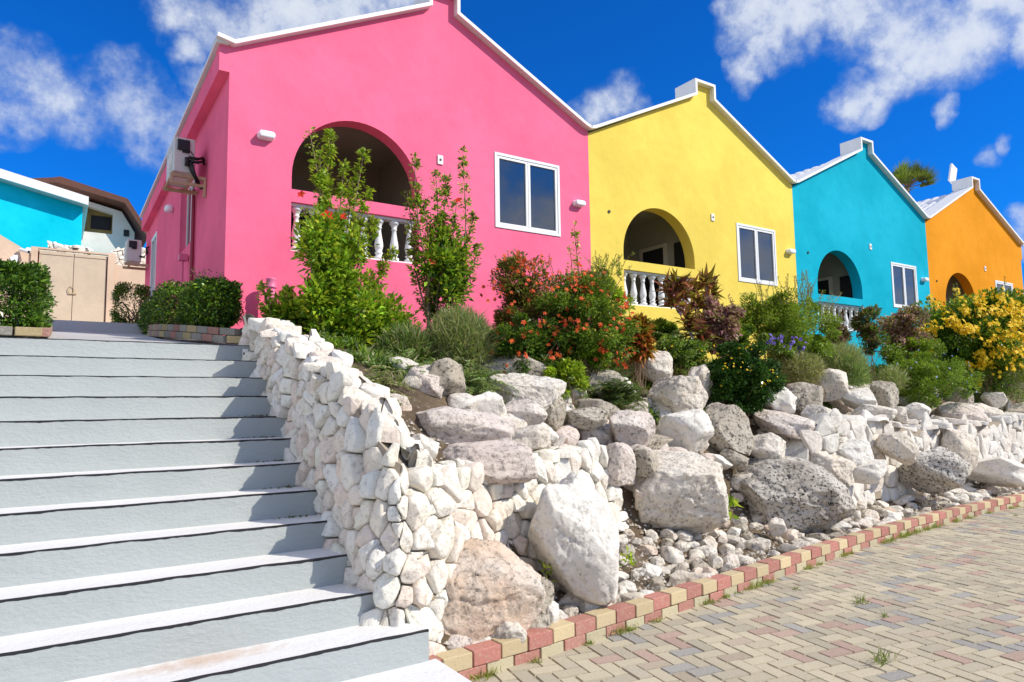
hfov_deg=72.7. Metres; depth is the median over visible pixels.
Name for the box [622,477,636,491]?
bank rock
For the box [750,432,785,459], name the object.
boulder
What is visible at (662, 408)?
bank rock
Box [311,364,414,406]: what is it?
fern bush
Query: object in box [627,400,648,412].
bank rock
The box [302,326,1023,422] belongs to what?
ground cover
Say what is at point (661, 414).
bank rock
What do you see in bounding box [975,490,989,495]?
rubble stone
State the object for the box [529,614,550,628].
boulder
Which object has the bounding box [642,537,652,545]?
rubble stone
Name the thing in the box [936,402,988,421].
boulder
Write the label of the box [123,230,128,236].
window
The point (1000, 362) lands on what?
leafy plant
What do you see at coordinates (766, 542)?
rubble stone
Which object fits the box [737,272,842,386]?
feathery bush
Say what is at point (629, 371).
grassy plant
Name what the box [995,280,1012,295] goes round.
window
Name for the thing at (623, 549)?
rubble stone
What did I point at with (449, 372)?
bank rock
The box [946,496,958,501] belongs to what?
rubble stone
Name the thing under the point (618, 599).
rubble stone
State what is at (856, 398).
boulder
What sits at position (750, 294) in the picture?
feathery branches
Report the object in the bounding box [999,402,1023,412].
boulder
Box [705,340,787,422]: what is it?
lantana
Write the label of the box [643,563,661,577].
rubble stone
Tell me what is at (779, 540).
rubble stone
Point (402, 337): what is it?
needle bush
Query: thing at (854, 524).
rubble stone
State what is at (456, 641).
boulder
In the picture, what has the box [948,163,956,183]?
antenna panel
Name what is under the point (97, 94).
sky
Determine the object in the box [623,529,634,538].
rubble stone
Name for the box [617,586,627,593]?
rubble stone
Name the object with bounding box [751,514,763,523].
rubble stone
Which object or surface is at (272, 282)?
vent pipe
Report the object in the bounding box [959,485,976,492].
rubble stone
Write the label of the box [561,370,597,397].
fern bush
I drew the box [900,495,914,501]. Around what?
rubble stone
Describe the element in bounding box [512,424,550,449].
boulder
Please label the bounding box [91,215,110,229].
window
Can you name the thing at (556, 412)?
boulder
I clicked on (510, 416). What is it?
bank rock
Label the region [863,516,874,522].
rubble stone
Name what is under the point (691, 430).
boulder
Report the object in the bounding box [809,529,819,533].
rubble stone
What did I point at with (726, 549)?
rubble stone
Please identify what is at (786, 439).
bank rock
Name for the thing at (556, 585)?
rubble stone
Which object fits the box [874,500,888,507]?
rubble stone
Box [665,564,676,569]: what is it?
rubble stone
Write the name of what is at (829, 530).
rubble stone
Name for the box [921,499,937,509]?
rubble stone
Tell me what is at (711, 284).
cordyline
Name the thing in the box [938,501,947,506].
rubble stone
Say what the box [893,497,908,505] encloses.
rubble stone
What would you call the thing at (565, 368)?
leafy plant
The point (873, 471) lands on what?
boulder
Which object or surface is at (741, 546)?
rubble stone
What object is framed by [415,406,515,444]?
boulder
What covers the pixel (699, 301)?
cordyline
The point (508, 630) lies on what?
boulder
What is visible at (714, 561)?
rubble stone
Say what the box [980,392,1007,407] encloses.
boulder
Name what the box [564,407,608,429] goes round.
boulder
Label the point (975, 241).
row house
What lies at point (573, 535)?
boulder
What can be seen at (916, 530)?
weed tuft
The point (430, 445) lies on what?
boulder
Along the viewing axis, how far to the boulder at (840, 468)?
8.56 m
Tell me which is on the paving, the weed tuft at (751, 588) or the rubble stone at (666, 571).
the weed tuft at (751, 588)
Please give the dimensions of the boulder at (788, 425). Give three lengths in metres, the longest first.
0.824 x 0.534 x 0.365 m
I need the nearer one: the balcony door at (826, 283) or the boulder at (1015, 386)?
the boulder at (1015, 386)
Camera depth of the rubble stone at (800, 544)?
7.06 m
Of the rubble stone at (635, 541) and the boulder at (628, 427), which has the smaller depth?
the rubble stone at (635, 541)
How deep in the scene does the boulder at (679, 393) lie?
8.16 m
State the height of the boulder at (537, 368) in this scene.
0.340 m
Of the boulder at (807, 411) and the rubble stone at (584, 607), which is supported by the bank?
the rubble stone at (584, 607)
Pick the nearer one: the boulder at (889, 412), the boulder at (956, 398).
the boulder at (889, 412)
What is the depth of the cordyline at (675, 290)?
9.72 m
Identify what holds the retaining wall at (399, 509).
on the ground
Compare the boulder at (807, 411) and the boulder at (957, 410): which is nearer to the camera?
the boulder at (807, 411)
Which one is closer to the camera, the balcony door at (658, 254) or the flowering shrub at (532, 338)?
the flowering shrub at (532, 338)
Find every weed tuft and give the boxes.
[468,663,501,681]
[526,656,542,663]
[608,621,646,635]
[699,597,719,604]
[743,580,762,590]
[751,577,771,586]
[762,577,779,583]
[801,562,821,569]
[853,594,870,606]
[865,647,908,666]
[879,537,895,543]
[896,530,910,538]
[912,527,925,534]
[930,522,946,527]
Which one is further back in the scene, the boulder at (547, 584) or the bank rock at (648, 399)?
the bank rock at (648, 399)
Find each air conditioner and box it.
[122,239,149,270]
[163,136,205,197]
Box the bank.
[240,328,1023,650]
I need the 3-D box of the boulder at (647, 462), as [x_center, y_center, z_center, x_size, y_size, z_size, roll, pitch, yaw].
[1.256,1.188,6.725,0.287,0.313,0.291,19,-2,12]
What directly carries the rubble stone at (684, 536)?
on the bank
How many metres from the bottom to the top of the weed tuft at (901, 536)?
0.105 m
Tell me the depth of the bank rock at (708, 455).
7.89 m
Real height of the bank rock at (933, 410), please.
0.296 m
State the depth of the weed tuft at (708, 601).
5.52 m
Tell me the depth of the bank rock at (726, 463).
7.94 m
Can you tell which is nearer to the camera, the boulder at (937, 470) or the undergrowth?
the undergrowth
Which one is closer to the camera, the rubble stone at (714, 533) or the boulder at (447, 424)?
the boulder at (447, 424)
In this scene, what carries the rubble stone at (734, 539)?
on the bank
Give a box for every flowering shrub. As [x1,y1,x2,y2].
[479,249,567,352]
[482,308,570,373]
[524,264,642,376]
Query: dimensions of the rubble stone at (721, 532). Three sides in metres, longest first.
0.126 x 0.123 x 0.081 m
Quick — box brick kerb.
[429,492,1023,679]
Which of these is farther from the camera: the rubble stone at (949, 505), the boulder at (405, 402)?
the rubble stone at (949, 505)
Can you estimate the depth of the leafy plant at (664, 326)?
9.70 m
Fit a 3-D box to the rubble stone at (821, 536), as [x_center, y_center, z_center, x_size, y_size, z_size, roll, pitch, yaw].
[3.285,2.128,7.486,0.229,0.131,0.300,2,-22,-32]
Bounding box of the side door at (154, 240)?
[149,231,156,300]
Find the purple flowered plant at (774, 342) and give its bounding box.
[748,331,806,384]
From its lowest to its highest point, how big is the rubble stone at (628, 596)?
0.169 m
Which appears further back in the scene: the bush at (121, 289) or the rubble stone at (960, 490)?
the bush at (121, 289)
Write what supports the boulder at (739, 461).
on the bank
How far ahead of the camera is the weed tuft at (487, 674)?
4.08 m
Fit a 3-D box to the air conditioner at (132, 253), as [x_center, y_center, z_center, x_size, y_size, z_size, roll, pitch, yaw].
[-8.688,-1.994,16.091,0.492,0.600,0.644,3,-6,-33]
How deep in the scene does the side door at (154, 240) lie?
15.22 m
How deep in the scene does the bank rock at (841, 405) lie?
10.93 m
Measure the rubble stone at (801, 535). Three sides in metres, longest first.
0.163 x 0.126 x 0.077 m
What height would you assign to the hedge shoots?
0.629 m
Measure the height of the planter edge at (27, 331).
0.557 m
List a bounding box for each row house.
[139,0,592,351]
[588,78,801,366]
[791,137,930,366]
[917,176,1023,348]
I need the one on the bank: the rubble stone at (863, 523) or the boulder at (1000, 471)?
the rubble stone at (863, 523)
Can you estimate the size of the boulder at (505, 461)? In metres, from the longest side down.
0.757 x 0.494 x 0.343 m
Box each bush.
[109,281,150,323]
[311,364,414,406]
[371,318,443,362]
[377,348,463,396]
[421,300,500,374]
[463,359,518,401]
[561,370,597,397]
[582,375,649,410]
[652,326,697,345]
[653,334,713,375]
[695,294,746,357]
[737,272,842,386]
[776,350,828,384]
[871,336,984,408]
[873,303,937,384]
[881,337,933,384]
[912,277,1023,394]
[953,358,1023,408]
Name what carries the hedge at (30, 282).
on the path
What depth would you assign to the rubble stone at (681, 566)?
6.01 m
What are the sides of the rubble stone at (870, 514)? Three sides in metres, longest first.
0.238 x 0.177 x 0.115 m
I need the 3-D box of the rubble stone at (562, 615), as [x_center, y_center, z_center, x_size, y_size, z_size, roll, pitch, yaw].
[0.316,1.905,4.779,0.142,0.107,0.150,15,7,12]
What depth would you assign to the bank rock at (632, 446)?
6.96 m
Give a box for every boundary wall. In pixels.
[0,235,30,316]
[113,265,144,320]
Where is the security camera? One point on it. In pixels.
(24, 250)
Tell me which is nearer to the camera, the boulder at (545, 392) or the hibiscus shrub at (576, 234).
the boulder at (545, 392)
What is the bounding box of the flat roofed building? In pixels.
[0,169,88,250]
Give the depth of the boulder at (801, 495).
7.63 m
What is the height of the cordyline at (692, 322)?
0.710 m
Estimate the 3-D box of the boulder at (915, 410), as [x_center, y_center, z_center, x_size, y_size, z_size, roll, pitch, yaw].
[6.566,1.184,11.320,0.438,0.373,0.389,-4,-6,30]
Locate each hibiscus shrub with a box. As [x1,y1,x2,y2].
[256,279,309,334]
[289,126,421,349]
[400,145,484,329]
[566,221,582,284]
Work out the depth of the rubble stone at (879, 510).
9.01 m
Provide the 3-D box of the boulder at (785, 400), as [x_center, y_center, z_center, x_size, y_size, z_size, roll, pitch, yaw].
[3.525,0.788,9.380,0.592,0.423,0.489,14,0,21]
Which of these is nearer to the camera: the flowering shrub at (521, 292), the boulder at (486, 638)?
the boulder at (486, 638)
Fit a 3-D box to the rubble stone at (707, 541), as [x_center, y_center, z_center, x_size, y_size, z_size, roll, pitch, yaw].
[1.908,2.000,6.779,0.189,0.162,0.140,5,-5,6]
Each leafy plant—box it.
[543,357,590,405]
[559,330,613,397]
[649,317,678,343]
[716,323,756,347]
[806,332,832,382]
[958,343,1023,391]
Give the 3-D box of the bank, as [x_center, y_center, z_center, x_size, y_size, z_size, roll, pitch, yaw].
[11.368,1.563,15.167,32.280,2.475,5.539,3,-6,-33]
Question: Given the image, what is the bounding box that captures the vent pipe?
[266,277,276,298]
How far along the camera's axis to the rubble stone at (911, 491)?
10.00 m
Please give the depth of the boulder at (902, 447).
9.30 m
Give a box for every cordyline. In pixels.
[651,267,699,315]
[670,299,722,345]
[686,272,709,314]
[689,263,725,312]
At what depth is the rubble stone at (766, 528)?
7.51 m
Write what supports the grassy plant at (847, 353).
on the bank
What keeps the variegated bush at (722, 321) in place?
on the bank
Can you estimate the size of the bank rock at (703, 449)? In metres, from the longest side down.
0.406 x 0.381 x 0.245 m
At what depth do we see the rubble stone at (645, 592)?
5.39 m
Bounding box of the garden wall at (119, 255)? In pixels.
[25,240,145,266]
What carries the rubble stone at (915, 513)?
on the bank
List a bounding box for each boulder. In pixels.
[390,393,411,410]
[412,433,439,460]
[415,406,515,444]
[441,439,537,484]
[441,538,545,641]
[447,634,472,649]
[473,391,506,416]
[473,637,491,643]
[479,353,546,375]
[486,373,566,423]
[490,621,527,642]
[505,399,547,425]
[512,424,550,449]
[528,471,619,606]
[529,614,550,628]
[540,577,553,614]
[546,396,566,430]
[546,601,558,622]
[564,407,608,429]
[587,369,623,403]
[603,442,635,485]
[609,409,654,445]
[632,446,658,478]
[632,450,729,534]
[634,350,672,382]
[635,489,645,509]
[646,375,707,412]
[655,409,713,452]
[688,364,712,398]
[705,402,753,455]
[720,448,748,469]
[734,456,856,533]
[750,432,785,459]
[753,409,816,440]
[759,385,796,413]
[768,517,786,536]
[786,382,823,415]
[801,404,842,417]
[808,368,848,401]
[811,450,856,487]
[837,439,873,465]
[841,387,877,409]
[851,404,897,419]
[854,459,886,483]
[870,380,898,406]
[874,431,918,465]
[890,406,908,423]
[898,446,969,494]
[905,402,930,419]
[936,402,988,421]
[940,428,978,476]
[947,387,973,404]
[967,456,1023,487]
[973,403,1003,416]
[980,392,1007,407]
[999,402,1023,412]
[1004,375,1023,392]
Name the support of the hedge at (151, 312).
on the path
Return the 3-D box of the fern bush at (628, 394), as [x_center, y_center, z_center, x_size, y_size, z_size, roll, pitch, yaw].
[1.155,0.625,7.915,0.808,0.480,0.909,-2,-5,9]
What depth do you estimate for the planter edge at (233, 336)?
7.31 m
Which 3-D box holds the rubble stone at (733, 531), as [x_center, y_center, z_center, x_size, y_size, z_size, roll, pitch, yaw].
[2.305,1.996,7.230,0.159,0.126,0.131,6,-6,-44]
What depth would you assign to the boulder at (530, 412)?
6.25 m
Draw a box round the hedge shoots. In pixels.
[189,267,245,325]
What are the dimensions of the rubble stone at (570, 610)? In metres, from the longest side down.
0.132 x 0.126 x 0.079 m
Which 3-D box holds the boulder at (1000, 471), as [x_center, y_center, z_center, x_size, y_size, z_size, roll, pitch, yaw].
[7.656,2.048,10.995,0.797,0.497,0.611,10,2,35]
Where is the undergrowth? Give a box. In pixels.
[381,368,418,390]
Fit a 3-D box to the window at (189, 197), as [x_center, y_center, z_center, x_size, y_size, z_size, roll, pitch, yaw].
[-5.225,-2.109,11.464,0.040,1.180,1.460,3,-6,-33]
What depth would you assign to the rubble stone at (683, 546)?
6.57 m
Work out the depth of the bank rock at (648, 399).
8.24 m
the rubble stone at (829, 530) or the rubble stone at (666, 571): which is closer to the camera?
the rubble stone at (666, 571)
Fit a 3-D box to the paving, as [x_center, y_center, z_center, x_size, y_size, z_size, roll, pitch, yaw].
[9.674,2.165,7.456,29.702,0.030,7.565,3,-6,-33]
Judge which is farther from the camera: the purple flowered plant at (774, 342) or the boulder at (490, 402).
the purple flowered plant at (774, 342)
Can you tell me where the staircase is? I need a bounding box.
[0,337,471,681]
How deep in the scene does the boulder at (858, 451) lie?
8.77 m
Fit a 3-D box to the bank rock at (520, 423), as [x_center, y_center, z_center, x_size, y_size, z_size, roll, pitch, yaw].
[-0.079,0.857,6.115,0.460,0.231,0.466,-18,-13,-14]
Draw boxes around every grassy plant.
[588,356,636,377]
[818,338,873,383]
[843,358,877,387]
[875,363,913,393]
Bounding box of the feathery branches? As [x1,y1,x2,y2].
[737,291,768,304]
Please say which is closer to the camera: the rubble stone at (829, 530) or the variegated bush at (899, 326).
the rubble stone at (829, 530)
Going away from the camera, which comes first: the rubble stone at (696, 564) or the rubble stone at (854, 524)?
the rubble stone at (696, 564)
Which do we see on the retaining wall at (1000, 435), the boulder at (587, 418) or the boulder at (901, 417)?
the boulder at (901, 417)
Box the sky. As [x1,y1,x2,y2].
[0,0,1023,289]
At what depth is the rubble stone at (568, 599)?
4.99 m
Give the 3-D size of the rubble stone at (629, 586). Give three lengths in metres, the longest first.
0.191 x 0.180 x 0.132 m
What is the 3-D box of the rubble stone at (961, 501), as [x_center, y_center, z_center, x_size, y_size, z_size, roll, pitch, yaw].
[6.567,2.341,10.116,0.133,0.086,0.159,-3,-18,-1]
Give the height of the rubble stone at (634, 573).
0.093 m
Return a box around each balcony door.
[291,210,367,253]
[639,243,667,305]
[817,276,832,322]
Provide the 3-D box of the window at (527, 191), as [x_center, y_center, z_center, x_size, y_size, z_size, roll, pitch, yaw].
[0.248,-2.345,11.249,1.271,1.209,0.075,3,-6,-33]
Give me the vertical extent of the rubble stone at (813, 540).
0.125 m
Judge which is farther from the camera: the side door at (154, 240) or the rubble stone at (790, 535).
the side door at (154, 240)
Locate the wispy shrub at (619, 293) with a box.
[587,250,636,342]
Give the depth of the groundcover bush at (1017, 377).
14.03 m
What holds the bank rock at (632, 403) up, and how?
on the bank
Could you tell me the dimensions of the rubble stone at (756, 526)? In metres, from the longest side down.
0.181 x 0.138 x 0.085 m
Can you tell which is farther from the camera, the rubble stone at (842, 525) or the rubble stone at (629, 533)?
the rubble stone at (842, 525)
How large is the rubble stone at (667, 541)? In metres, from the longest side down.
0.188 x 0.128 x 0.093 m
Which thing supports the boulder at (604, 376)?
on the bank
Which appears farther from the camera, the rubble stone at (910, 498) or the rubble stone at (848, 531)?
the rubble stone at (910, 498)
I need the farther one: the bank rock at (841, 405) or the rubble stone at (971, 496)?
the bank rock at (841, 405)
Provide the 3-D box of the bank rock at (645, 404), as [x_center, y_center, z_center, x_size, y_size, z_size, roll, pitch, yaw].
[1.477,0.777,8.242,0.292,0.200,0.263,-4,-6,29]
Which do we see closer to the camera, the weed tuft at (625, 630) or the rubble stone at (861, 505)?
the weed tuft at (625, 630)
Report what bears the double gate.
attached to the boundary wall at (9, 249)
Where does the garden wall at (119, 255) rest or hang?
on the yard ground
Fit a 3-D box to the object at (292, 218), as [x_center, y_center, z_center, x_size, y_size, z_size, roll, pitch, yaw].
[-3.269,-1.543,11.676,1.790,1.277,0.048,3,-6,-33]
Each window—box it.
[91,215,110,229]
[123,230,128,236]
[186,180,194,246]
[494,152,560,236]
[736,223,777,285]
[890,262,917,308]
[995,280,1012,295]
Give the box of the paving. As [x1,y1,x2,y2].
[470,505,1023,681]
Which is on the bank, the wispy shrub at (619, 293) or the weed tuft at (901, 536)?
the wispy shrub at (619, 293)
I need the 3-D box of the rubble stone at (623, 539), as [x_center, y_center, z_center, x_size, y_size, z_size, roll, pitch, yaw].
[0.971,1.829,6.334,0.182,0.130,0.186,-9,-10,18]
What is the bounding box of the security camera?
[19,248,29,252]
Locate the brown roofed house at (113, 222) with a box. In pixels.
[32,176,146,256]
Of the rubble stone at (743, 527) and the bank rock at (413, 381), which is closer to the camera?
the bank rock at (413, 381)
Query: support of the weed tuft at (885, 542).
on the paving
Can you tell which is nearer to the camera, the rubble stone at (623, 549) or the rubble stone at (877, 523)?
the rubble stone at (623, 549)
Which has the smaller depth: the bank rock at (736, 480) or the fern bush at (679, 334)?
the bank rock at (736, 480)
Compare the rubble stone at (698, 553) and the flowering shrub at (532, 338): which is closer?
the rubble stone at (698, 553)
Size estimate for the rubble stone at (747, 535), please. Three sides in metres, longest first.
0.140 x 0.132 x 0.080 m
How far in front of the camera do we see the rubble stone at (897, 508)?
9.24 m
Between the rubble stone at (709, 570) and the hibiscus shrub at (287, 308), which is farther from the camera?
the hibiscus shrub at (287, 308)
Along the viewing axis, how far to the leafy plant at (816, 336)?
11.22 m
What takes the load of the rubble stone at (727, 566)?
on the bank
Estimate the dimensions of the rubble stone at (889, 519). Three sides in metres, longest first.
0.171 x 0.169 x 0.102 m
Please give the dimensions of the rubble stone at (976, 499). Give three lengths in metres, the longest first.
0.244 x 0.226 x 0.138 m
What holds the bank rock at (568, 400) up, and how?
on the bank
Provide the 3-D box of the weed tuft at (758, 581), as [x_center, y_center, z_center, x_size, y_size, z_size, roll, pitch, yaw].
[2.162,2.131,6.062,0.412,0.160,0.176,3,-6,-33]
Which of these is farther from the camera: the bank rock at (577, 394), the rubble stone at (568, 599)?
the bank rock at (577, 394)
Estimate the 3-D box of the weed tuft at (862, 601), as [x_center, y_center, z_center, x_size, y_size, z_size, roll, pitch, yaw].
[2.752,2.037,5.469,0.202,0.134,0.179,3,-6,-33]
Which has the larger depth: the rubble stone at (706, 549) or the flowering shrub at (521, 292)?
the flowering shrub at (521, 292)
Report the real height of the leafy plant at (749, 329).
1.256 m
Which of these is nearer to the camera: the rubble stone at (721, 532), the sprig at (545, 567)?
the sprig at (545, 567)
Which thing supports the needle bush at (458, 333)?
on the bank
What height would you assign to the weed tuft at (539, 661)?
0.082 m
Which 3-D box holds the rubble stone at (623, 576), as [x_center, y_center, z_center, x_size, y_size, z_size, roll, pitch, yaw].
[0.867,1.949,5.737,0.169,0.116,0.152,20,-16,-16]
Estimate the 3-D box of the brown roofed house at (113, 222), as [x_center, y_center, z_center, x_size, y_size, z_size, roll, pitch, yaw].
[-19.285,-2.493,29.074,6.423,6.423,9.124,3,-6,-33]
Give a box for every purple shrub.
[823,308,852,346]
[849,303,890,382]
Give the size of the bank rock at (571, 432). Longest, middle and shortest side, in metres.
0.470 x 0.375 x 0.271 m
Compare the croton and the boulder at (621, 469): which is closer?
the boulder at (621, 469)
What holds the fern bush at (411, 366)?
on the bank
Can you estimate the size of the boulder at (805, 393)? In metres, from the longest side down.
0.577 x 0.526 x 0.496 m
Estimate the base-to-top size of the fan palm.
11.842 m
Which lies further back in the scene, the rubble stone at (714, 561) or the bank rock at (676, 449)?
the bank rock at (676, 449)
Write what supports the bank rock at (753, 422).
on the bank
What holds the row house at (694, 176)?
on the bank
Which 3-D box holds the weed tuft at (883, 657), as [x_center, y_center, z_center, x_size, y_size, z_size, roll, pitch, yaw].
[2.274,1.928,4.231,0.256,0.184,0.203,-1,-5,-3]
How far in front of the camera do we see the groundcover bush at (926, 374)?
12.15 m
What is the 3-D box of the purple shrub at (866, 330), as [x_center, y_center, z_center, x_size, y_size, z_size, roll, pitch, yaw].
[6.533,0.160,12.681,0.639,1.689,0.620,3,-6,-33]
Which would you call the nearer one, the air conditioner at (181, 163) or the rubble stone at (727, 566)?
the rubble stone at (727, 566)
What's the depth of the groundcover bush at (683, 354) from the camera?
9.26 m
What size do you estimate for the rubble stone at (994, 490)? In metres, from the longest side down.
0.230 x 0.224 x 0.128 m
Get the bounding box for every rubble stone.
[548,578,559,589]
[559,609,567,619]
[560,594,580,606]
[562,605,578,616]
[579,600,601,612]
[616,593,621,603]
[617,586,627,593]
[618,571,628,582]
[618,580,636,592]
[619,534,627,545]
[619,544,634,556]
[619,555,628,565]
[621,592,643,601]
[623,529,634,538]
[630,537,642,545]
[630,570,638,578]
[633,567,645,575]
[638,545,657,555]
[639,589,653,594]
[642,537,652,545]
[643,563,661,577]
[645,529,658,540]
[648,576,663,586]
[649,585,666,591]
[650,556,664,565]
[658,566,670,574]
[660,528,677,540]
[660,545,684,564]
[661,538,673,546]
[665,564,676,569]
[669,569,693,585]
[670,563,688,573]
[674,540,690,551]
[676,530,692,541]
[687,574,710,581]
[688,549,704,560]
[688,556,701,561]
[689,541,699,548]
[691,560,709,568]
[692,567,702,573]
[693,533,701,540]
[695,545,717,558]
[699,537,717,547]
[702,567,717,574]
[707,552,722,568]
[709,530,718,536]
[717,530,726,535]
[717,535,728,542]
[718,544,734,555]
[720,520,729,527]
[720,562,736,571]
[722,553,739,565]
[726,535,742,545]
[727,527,740,535]
[731,517,747,523]
[732,493,743,501]
[732,523,748,533]
[735,543,745,549]
[735,548,742,554]
[735,554,755,565]
[742,531,754,539]
[745,540,765,551]
[749,522,763,530]
[750,537,770,547]
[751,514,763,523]
[763,524,769,532]
[768,550,779,555]
[773,537,783,543]
[776,543,800,552]
[781,529,797,540]
[790,538,803,543]
[792,541,812,547]
[797,532,804,538]
[803,537,821,543]
[805,533,829,540]
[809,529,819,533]
[824,527,841,533]
[826,531,846,538]
[831,521,851,530]
[845,528,860,533]
[849,521,859,527]
[853,510,860,518]
[855,518,872,528]
[857,501,866,509]
[861,512,879,518]
[863,509,878,514]
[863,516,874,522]
[868,506,883,514]
[873,520,889,526]
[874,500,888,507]
[881,517,896,521]
[884,509,901,519]
[888,505,902,511]
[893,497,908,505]
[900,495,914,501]
[901,508,912,515]
[904,511,918,518]
[905,502,917,509]
[907,489,916,494]
[912,493,926,502]
[915,490,926,497]
[920,507,930,511]
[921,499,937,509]
[935,496,949,500]
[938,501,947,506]
[942,491,953,496]
[944,502,959,508]
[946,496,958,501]
[953,492,968,499]
[955,488,967,491]
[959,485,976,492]
[959,499,969,503]
[968,494,977,499]
[970,497,981,501]
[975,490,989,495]
[983,484,998,488]
[985,487,1000,494]
[997,492,1010,495]
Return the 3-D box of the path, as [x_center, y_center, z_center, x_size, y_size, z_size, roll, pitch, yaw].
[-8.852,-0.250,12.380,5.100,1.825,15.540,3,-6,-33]
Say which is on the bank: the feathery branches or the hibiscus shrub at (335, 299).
the hibiscus shrub at (335, 299)
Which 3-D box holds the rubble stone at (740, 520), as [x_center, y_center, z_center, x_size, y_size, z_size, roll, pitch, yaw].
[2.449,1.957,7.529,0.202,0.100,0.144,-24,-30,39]
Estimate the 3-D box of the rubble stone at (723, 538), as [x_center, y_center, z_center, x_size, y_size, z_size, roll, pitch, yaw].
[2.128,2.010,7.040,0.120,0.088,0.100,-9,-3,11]
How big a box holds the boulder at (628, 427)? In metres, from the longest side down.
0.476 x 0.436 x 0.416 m
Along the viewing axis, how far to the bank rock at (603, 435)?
7.08 m
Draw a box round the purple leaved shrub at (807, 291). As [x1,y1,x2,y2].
[793,269,841,332]
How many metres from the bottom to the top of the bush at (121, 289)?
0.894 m
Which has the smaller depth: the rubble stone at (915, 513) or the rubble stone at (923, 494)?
the rubble stone at (915, 513)
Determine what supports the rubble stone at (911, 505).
on the bank
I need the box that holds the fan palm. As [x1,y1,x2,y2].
[890,159,940,193]
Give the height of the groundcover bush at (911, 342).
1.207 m
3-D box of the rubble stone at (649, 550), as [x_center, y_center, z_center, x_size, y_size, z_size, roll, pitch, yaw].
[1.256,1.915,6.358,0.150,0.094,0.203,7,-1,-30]
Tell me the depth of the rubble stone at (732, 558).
6.38 m
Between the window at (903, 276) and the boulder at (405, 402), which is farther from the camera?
the window at (903, 276)
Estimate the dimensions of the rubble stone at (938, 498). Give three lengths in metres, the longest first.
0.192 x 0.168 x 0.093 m
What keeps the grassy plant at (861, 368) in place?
on the bank
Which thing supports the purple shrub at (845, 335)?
on the bank
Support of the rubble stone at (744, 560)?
on the bank
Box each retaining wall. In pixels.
[238,314,628,655]
[785,400,1023,505]
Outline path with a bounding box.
[0,319,237,344]
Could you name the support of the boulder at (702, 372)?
on the bank
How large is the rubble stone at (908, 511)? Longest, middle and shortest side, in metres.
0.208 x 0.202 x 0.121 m
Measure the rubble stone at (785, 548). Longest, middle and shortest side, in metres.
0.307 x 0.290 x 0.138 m
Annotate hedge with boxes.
[0,258,57,337]
[136,278,202,334]
[177,276,243,334]
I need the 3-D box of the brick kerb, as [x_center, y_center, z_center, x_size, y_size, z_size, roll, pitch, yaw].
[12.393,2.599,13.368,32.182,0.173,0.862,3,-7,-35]
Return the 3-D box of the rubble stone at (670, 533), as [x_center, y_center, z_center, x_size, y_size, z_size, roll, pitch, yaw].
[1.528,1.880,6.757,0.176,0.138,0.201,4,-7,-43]
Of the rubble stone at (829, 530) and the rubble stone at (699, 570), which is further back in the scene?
the rubble stone at (829, 530)
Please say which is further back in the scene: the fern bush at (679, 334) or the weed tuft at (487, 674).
the fern bush at (679, 334)
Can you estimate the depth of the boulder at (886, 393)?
11.06 m
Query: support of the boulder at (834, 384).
on the boulder at (856, 398)
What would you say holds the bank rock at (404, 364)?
on the bank
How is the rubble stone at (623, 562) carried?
on the bank
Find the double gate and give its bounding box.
[31,246,115,321]
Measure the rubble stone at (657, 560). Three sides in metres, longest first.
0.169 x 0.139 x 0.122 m
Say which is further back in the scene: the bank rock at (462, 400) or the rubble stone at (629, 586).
the bank rock at (462, 400)
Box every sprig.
[538,559,554,581]
[619,545,636,568]
[728,494,743,520]
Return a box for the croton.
[622,311,658,397]
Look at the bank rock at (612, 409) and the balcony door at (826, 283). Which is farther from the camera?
the balcony door at (826, 283)
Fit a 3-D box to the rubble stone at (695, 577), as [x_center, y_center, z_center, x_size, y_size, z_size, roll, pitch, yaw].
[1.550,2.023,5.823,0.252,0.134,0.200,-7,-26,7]
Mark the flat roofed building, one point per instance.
(35, 213)
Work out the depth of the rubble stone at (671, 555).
6.30 m
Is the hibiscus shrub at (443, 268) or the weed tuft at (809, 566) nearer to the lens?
the weed tuft at (809, 566)
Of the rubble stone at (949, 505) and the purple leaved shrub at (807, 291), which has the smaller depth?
the rubble stone at (949, 505)
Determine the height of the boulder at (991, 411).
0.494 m
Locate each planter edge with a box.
[0,326,52,336]
[146,324,241,343]
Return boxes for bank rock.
[386,356,418,373]
[402,368,428,389]
[407,365,443,398]
[428,358,465,395]
[447,393,476,409]
[501,413,523,419]
[512,419,526,428]
[541,422,558,442]
[555,425,579,440]
[563,395,571,403]
[565,402,574,408]
[567,385,587,400]
[574,398,619,419]
[576,419,613,444]
[619,402,634,409]
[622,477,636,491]
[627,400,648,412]
[629,444,651,450]
[641,401,649,409]
[644,397,653,408]
[646,434,672,449]
[651,402,671,418]
[658,411,673,422]
[660,444,668,450]
[669,447,687,450]
[698,442,708,454]
[701,453,714,460]
[711,453,733,469]
[731,473,752,490]
[749,418,757,425]
[775,434,789,443]
[826,400,852,413]
[898,397,909,405]
[929,407,936,416]
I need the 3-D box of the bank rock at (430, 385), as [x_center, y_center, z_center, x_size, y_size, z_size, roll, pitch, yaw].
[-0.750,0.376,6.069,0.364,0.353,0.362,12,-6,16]

